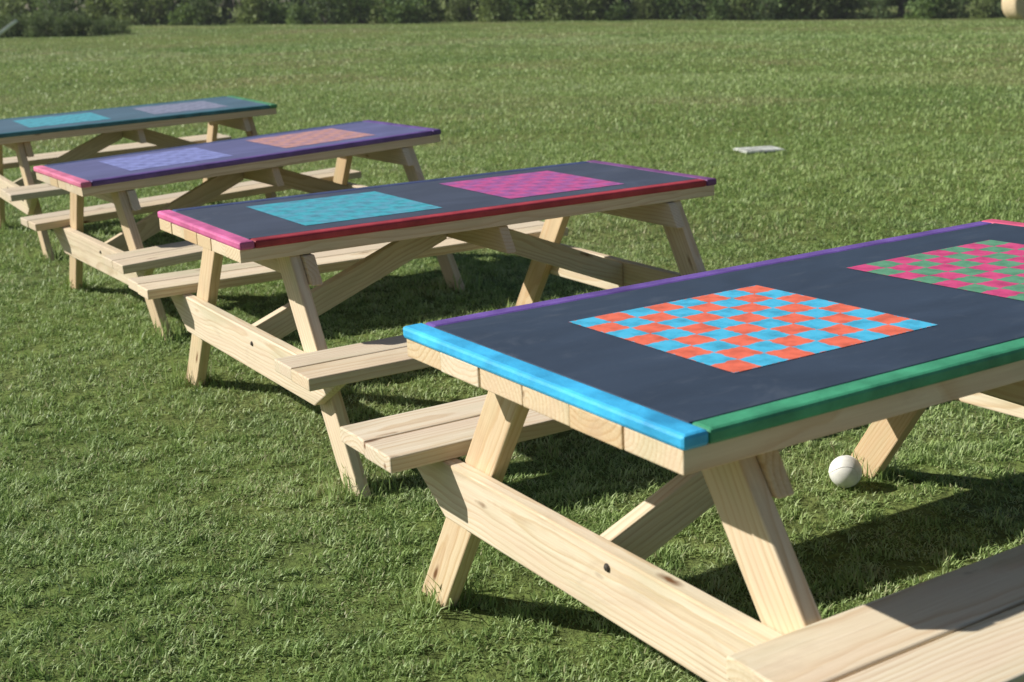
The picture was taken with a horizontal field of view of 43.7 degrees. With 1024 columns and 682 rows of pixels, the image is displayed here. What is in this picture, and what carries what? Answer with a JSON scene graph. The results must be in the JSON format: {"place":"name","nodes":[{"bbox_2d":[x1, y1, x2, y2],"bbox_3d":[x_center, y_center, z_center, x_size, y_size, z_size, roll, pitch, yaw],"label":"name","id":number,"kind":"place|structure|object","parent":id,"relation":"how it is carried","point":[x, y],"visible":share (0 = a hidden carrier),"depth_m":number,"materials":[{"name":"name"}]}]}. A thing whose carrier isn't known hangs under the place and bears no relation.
{"place":"outdoors","nodes":[
{"label":"outdoors","id":0,"kind":"place"},
{"bbox_2d":[0,20,17,34],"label":"plank","id":1,"kind":"object","parent":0,"point":[7,27],"visible":1,"depth_m":53.17,"materials":[{"name":"grey wood"}]},
{"bbox_2d":[76,3,99,20],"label":"bush","id":2,"kind":"object","parent":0,"point":[84,8],"visible":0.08,"depth_m":80.09,"materials":[{"name":"green plant"}]},
{"bbox_2d":[18,0,289,9],"label":"sky","id":3,"kind":"structure","parent":0,"point":[26,6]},
{"bbox_2d":[0,0,1023,681],"bbox_3d":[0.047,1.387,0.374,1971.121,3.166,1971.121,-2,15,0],"label":"ground","id":4,"kind":"structure","parent":0,"point":[448,622],"depth_m":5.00,"materials":[{"name":"green plant"}]},
{"bbox_2d":[0,7,8,37],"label":"bush","id":5,"kind":"object","parent":4,"relation":"on","point":[1,24],"visible":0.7,"depth_m":57.33,"materials":[{"name":"green plant"}]},
{"bbox_2d":[0,14,22,37],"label":"bush","id":6,"kind":"object","parent":4,"relation":"on","point":[9,22],"visible":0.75,"depth_m":56.91,"materials":[{"name":"green plant"}]},
{"bbox_2d":[0,0,31,23],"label":"bush","id":7,"kind":"object","parent":4,"relation":"on","point":[12,9],"visible":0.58,"depth_m":77.94,"materials":[{"name":"green plant"}]},
{"bbox_2d":[3,10,34,37],"bbox_3d":[-22.029,-14.188,57.130,1.520,1.225,1.471,-9,16,-23],"label":"bush","id":8,"kind":"object","parent":4,"relation":"on","point":[21,25],"visible":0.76,"depth_m":57.01,"materials":[{"name":"green plant"}]},
{"bbox_2d":[20,9,50,37],"bbox_3d":[-21.055,-14.030,56.437,1.215,1.240,1.256,2,15,13],"label":"bush","id":9,"kind":"object","parent":4,"relation":"on","point":[33,26],"visible":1,"depth_m":56.31,"materials":[{"name":"green plant"}]},
{"bbox_2d":[30,6,59,36],"bbox_3d":[-20.818,-14.294,57.124,1.454,1.380,1.407,2,16,14],"label":"bush","id":10,"kind":"object","parent":4,"relation":"on","point":[48,25],"visible":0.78,"depth_m":56.97,"materials":[{"name":"green plant"}]},
{"bbox_2d":[27,0,80,21],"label":"bush","id":11,"kind":"object","parent":4,"relation":"on","point":[38,4],"visible":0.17,"depth_m":79.67,"materials":[{"name":"green plant"}]},
{"bbox_2d":[31,0,79,23],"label":"bush","id":12,"kind":"object","parent":4,"relation":"on","point":[60,8],"visible":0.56,"depth_m":77.45,"materials":[{"name":"green plant"}]},
{"bbox_2d":[49,13,74,36],"bbox_3d":[-19.936,-13.992,56.522,1.151,1.059,1.190,-6,16,-15],"label":"bush","id":13,"kind":"object","parent":4,"relation":"on","point":[62,26],"visible":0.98,"depth_m":56.42,"materials":[{"name":"green plant"}]},
{"bbox_2d":[61,9,87,35],"bbox_3d":[-19.777,-14.254,57.147,1.388,1.238,1.343,0,15,7],"label":"bush","id":14,"kind":"object","parent":4,"relation":"on","point":[75,22],"visible":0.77,"depth_m":57.03,"materials":[{"name":"green plant"}]},
{"bbox_2d":[75,13,97,35],"bbox_3d":[-19.314,-14.253,57.435,1.223,1.056,1.183,6,17,28],"label":"bush","id":15,"kind":"object","parent":4,"relation":"on","point":[83,24],"visible":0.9,"depth_m":57.36,"materials":[{"name":"green plant"}]},
{"bbox_2d":[86,18,112,35],"bbox_3d":[-18.608,-14.145,57.454,1.091,0.803,1.055,-9,16,-23],"label":"bush","id":16,"kind":"object","parent":4,"relation":"on","point":[99,29],"visible":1,"depth_m":57.36,"materials":[{"name":"green plant"}]},
{"bbox_2d":[79,0,124,23],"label":"bush","id":17,"kind":"object","parent":4,"relation":"on","point":[94,12],"visible":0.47,"depth_m":77.75,"materials":[{"name":"green plant"}]},
{"bbox_2d":[95,14,119,33],"bbox_3d":[-18.616,-14.591,58.827,1.256,0.932,1.215,2,15,13],"label":"bush","id":18,"kind":"object","parent":4,"relation":"on","point":[111,24],"visible":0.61,"depth_m":58.76,"materials":[{"name":"green plant"}]},
{"bbox_2d":[88,0,142,23],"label":"bush","id":19,"kind":"object","parent":4,"relation":"on","point":[113,12],"visible":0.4,"depth_m":77.37,"materials":[{"name":"green plant"}]},
{"bbox_2d":[111,18,131,33],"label":"bush","id":20,"kind":"object","parent":4,"relation":"on","point":[121,27],"visible":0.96,"depth_m":59.33,"materials":[{"name":"green plant"}]},
{"bbox_2d":[106,0,158,24],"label":"bush","id":21,"kind":"object","parent":4,"relation":"on","point":[134,11],"visible":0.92,"depth_m":75.62,"materials":[{"name":"green plant"}]},
{"bbox_2d":[0,96,283,260],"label":"picnic table","id":22,"kind":"object","parent":4,"relation":"on","point":[28,189],"visible":0.69,"depth_m":8.38,"materials":[{"name":"brown wood"}]},
{"bbox_2d":[137,0,175,24],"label":"bush","id":23,"kind":"object","parent":4,"relation":"on","point":[158,11],"visible":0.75,"depth_m":77.17,"materials":[{"name":"green plant"}]},
{"bbox_2d":[155,0,207,25],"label":"bush","id":24,"kind":"object","parent":4,"relation":"on","point":[179,17],"visible":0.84,"depth_m":74.62,"materials":[{"name":"green plant"}]},
{"bbox_2d":[188,0,230,25],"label":"bush","id":25,"kind":"object","parent":4,"relation":"on","point":[209,10],"visible":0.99,"depth_m":74.33,"materials":[{"name":"green plant"}]},
{"bbox_2d":[223,0,246,21],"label":"tree","id":26,"kind":"object","parent":4,"relation":"on","point":[231,6],"visible":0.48,"depth_m":85.42,"materials":[{"name":"green plant"}]},
{"bbox_2d":[20,120,464,340],"bbox_3d":[-1.347,-0.601,6.614,1.897,0.807,1.680,-15,20,-32],"label":"picnic table","id":27,"kind":"object","parent":4,"relation":"on","point":[228,166],"visible":0.81,"depth_m":6.38,"materials":[{"name":"brown wood"}]},
{"bbox_2d":[227,0,275,23],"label":"bush","id":28,"kind":"object","parent":4,"relation":"on","point":[253,10],"visible":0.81,"depth_m":77.62,"materials":[{"name":"green plant"}]},
{"bbox_2d":[251,0,296,23],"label":"bush","id":29,"kind":"object","parent":4,"relation":"on","point":[273,14],"visible":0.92,"depth_m":77.45,"materials":[{"name":"green plant"}]},
{"bbox_2d":[279,0,317,24],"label":"bush","id":30,"kind":"object","parent":4,"relation":"on","point":[296,15],"visible":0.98,"depth_m":74.42,"materials":[{"name":"green plant"}]},
{"bbox_2d":[303,0,347,24],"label":"bush","id":31,"kind":"object","parent":4,"relation":"on","point":[329,7],"visible":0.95,"depth_m":75.01,"materials":[{"name":"green plant"}]},
{"bbox_2d":[323,0,389,23],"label":"bush","id":32,"kind":"object","parent":4,"relation":"on","point":[353,7],"visible":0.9,"depth_m":75.74,"materials":[{"name":"green plant"}]},
{"bbox_2d":[365,0,404,22],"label":"bush","id":33,"kind":"object","parent":4,"relation":"on","point":[383,5],"visible":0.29,"depth_m":77.45,"materials":[{"name":"green plant"}]},
{"bbox_2d":[376,0,430,23],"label":"bush","id":34,"kind":"object","parent":4,"relation":"on","point":[405,12],"visible":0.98,"depth_m":74.70,"materials":[{"name":"green plant"}]},
{"bbox_2d":[128,160,716,497],"bbox_3d":[-0.225,-0.150,4.779,1.925,0.807,1.700,-11,18,-31],"label":"picnic table","id":35,"kind":"object","parent":4,"relation":"on","point":[362,238],"visible":0.82,"depth_m":4.51,"materials":[{"name":"brown wood"}]},
{"bbox_2d":[401,0,444,22],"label":"bush","id":36,"kind":"object","parent":4,"relation":"on","point":[430,5],"visible":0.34,"depth_m":77.25,"materials":[{"name":"green plant"}]},
{"bbox_2d":[444,0,477,21],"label":"bush","id":37,"kind":"object","parent":4,"relation":"on","point":[460,9],"visible":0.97,"depth_m":78.66,"materials":[{"name":"green plant"}]},
{"bbox_2d":[465,0,471,17],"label":"tree","id":38,"kind":"object","parent":4,"relation":"on","point":[469,11],"visible":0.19,"depth_m":85.68,"materials":[{"name":"green plant"}]},
{"bbox_2d":[467,0,518,21],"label":"bush","id":39,"kind":"object","parent":4,"relation":"on","point":[494,9],"visible":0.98,"depth_m":76.13,"materials":[{"name":"green plant"}]},
{"bbox_2d":[8,0,996,20],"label":"woods","id":40,"kind":"object","parent":4,"relation":"on","point":[224,14],"visible":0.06,"depth_m":89.19,"materials":[{"name":"green plant"}]},
{"bbox_2d":[480,0,550,20],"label":"bush","id":41,"kind":"object","parent":4,"relation":"on","point":[522,9],"visible":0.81,"depth_m":79.70,"materials":[{"name":"green plant"}]},
{"bbox_2d":[527,0,569,20],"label":"bush","id":42,"kind":"object","parent":4,"relation":"on","point":[553,10],"visible":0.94,"depth_m":78.14,"materials":[{"name":"green plant"}]},
{"bbox_2d":[558,0,605,20],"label":"bush","id":43,"kind":"object","parent":4,"relation":"on","point":[588,7],"visible":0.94,"depth_m":77.93,"materials":[{"name":"green plant"}]},
{"bbox_2d":[595,0,633,20],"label":"bush","id":44,"kind":"object","parent":4,"relation":"on","point":[615,13],"visible":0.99,"depth_m":77.48,"materials":[{"name":"green plant"}]},
{"bbox_2d":[623,0,630,18],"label":"tree","id":45,"kind":"object","parent":4,"relation":"on","point":[629,3],"visible":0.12,"depth_m":85.59,"materials":[{"name":"green plant"}]},
{"bbox_2d":[631,0,657,19],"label":"bush","id":46,"kind":"object","parent":4,"relation":"on","point":[645,13],"visible":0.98,"depth_m":81.63,"materials":[{"name":"green plant"}]},
{"bbox_2d":[635,0,684,19],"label":"bush","id":47,"kind":"object","parent":4,"relation":"on","point":[667,8],"visible":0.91,"depth_m":81.50,"materials":[{"name":"green plant"}]},
{"bbox_2d":[340,219,1023,681],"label":"picnic table","id":48,"kind":"object","parent":4,"relation":"on","point":[720,389],"visible":0.96,"depth_m":2.34,"materials":[{"name":"brown wood"}]},
{"bbox_2d":[673,0,714,19],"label":"bush","id":49,"kind":"object","parent":4,"relation":"on","point":[692,12],"visible":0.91,"depth_m":80.90,"materials":[{"name":"green plant"}]},
{"bbox_2d":[701,0,744,19],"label":"bush","id":50,"kind":"object","parent":4,"relation":"on","point":[717,9],"visible":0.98,"depth_m":79.87,"materials":[{"name":"green plant"}]},
{"bbox_2d":[721,0,758,19],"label":"bush","id":51,"kind":"object","parent":4,"relation":"on","point":[742,6],"visible":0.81,"depth_m":80.41,"materials":[{"name":"green plant"}]},
{"bbox_2d":[733,146,785,153],"bbox_3d":[2.272,-1.759,11.716,0.392,0.022,0.332,-5,15,-12],"label":"baseball base","id":52,"kind":"object","parent":4,"relation":"on","point":[759,149],"visible":1,"depth_m":11.65,"materials":[{"name":"rubber"}]},
{"bbox_2d":[747,0,785,20],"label":"bush","id":53,"kind":"object","parent":4,"relation":"on","point":[761,15],"visible":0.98,"depth_m":79.36,"materials":[{"name":"green plant"}]},
{"bbox_2d":[763,0,809,19],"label":"bush","id":54,"kind":"object","parent":4,"relation":"on","point":[785,6],"visible":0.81,"depth_m":79.65,"materials":[{"name":"green plant"}]},
{"bbox_2d":[785,0,809,19],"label":"bush","id":55,"kind":"object","parent":4,"relation":"on","point":[795,6],"visible":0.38,"depth_m":80.33,"materials":[{"name":"green plant"}]},
{"bbox_2d":[796,0,846,19],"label":"bush","id":56,"kind":"object","parent":4,"relation":"on","point":[815,9],"visible":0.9,"depth_m":80.00,"materials":[{"name":"green plant"}]},
{"bbox_2d":[821,0,861,18],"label":"bush","id":57,"kind":"object","parent":4,"relation":"on","point":[837,15],"visible":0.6,"depth_m":81.20,"materials":[{"name":"green plant"}]},
{"bbox_2d":[828,455,861,487],"bbox_3d":[0.991,0.388,3.790,0.096,0.098,0.098,-25,-30,39],"label":"ball","id":58,"kind":"object","parent":4,"relation":"on","point":[844,471],"visible":1,"depth_m":3.76,"materials":[{"name":"leather"}]},
{"bbox_2d":[857,0,897,18],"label":"bush","id":59,"kind":"object","parent":4,"relation":"on","point":[883,6],"visible":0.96,"depth_m":78.99,"materials":[{"name":"green plant"}]},
{"bbox_2d":[897,0,905,15],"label":"tree","id":60,"kind":"object","parent":4,"relation":"on","point":[902,12],"visible":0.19,"depth_m":88.52,"materials":[{"name":"green plant"}]},
{"bbox_2d":[895,0,954,18],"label":"bush","id":61,"kind":"object","parent":4,"relation":"on","point":[929,9],"visible":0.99,"depth_m":76.12,"materials":[{"name":"green plant"}]},
{"bbox_2d":[935,0,978,18],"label":"bush","id":62,"kind":"object","parent":4,"relation":"on","point":[958,5],"visible":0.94,"depth_m":76.40,"materials":[{"name":"green plant"}]},
{"bbox_2d":[966,0,997,17],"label":"bush","id":63,"kind":"object","parent":4,"relation":"on","point":[982,9],"visible":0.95,"depth_m":77.99,"materials":[{"name":"green plant"}]},
{"bbox_2d":[987,0,1006,17],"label":"bush","id":64,"kind":"object","parent":4,"relation":"on","point":[997,10],"visible":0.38,"depth_m":77.95,"materials":[{"name":"green plant"}]},
{"bbox_2d":[1001,0,1023,19],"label":"bale","id":65,"kind":"object","parent":4,"relation":"on","point":[1013,9],"visible":0.94,"depth_m":71.79,"materials":[{"name":"plant"}]}
]}

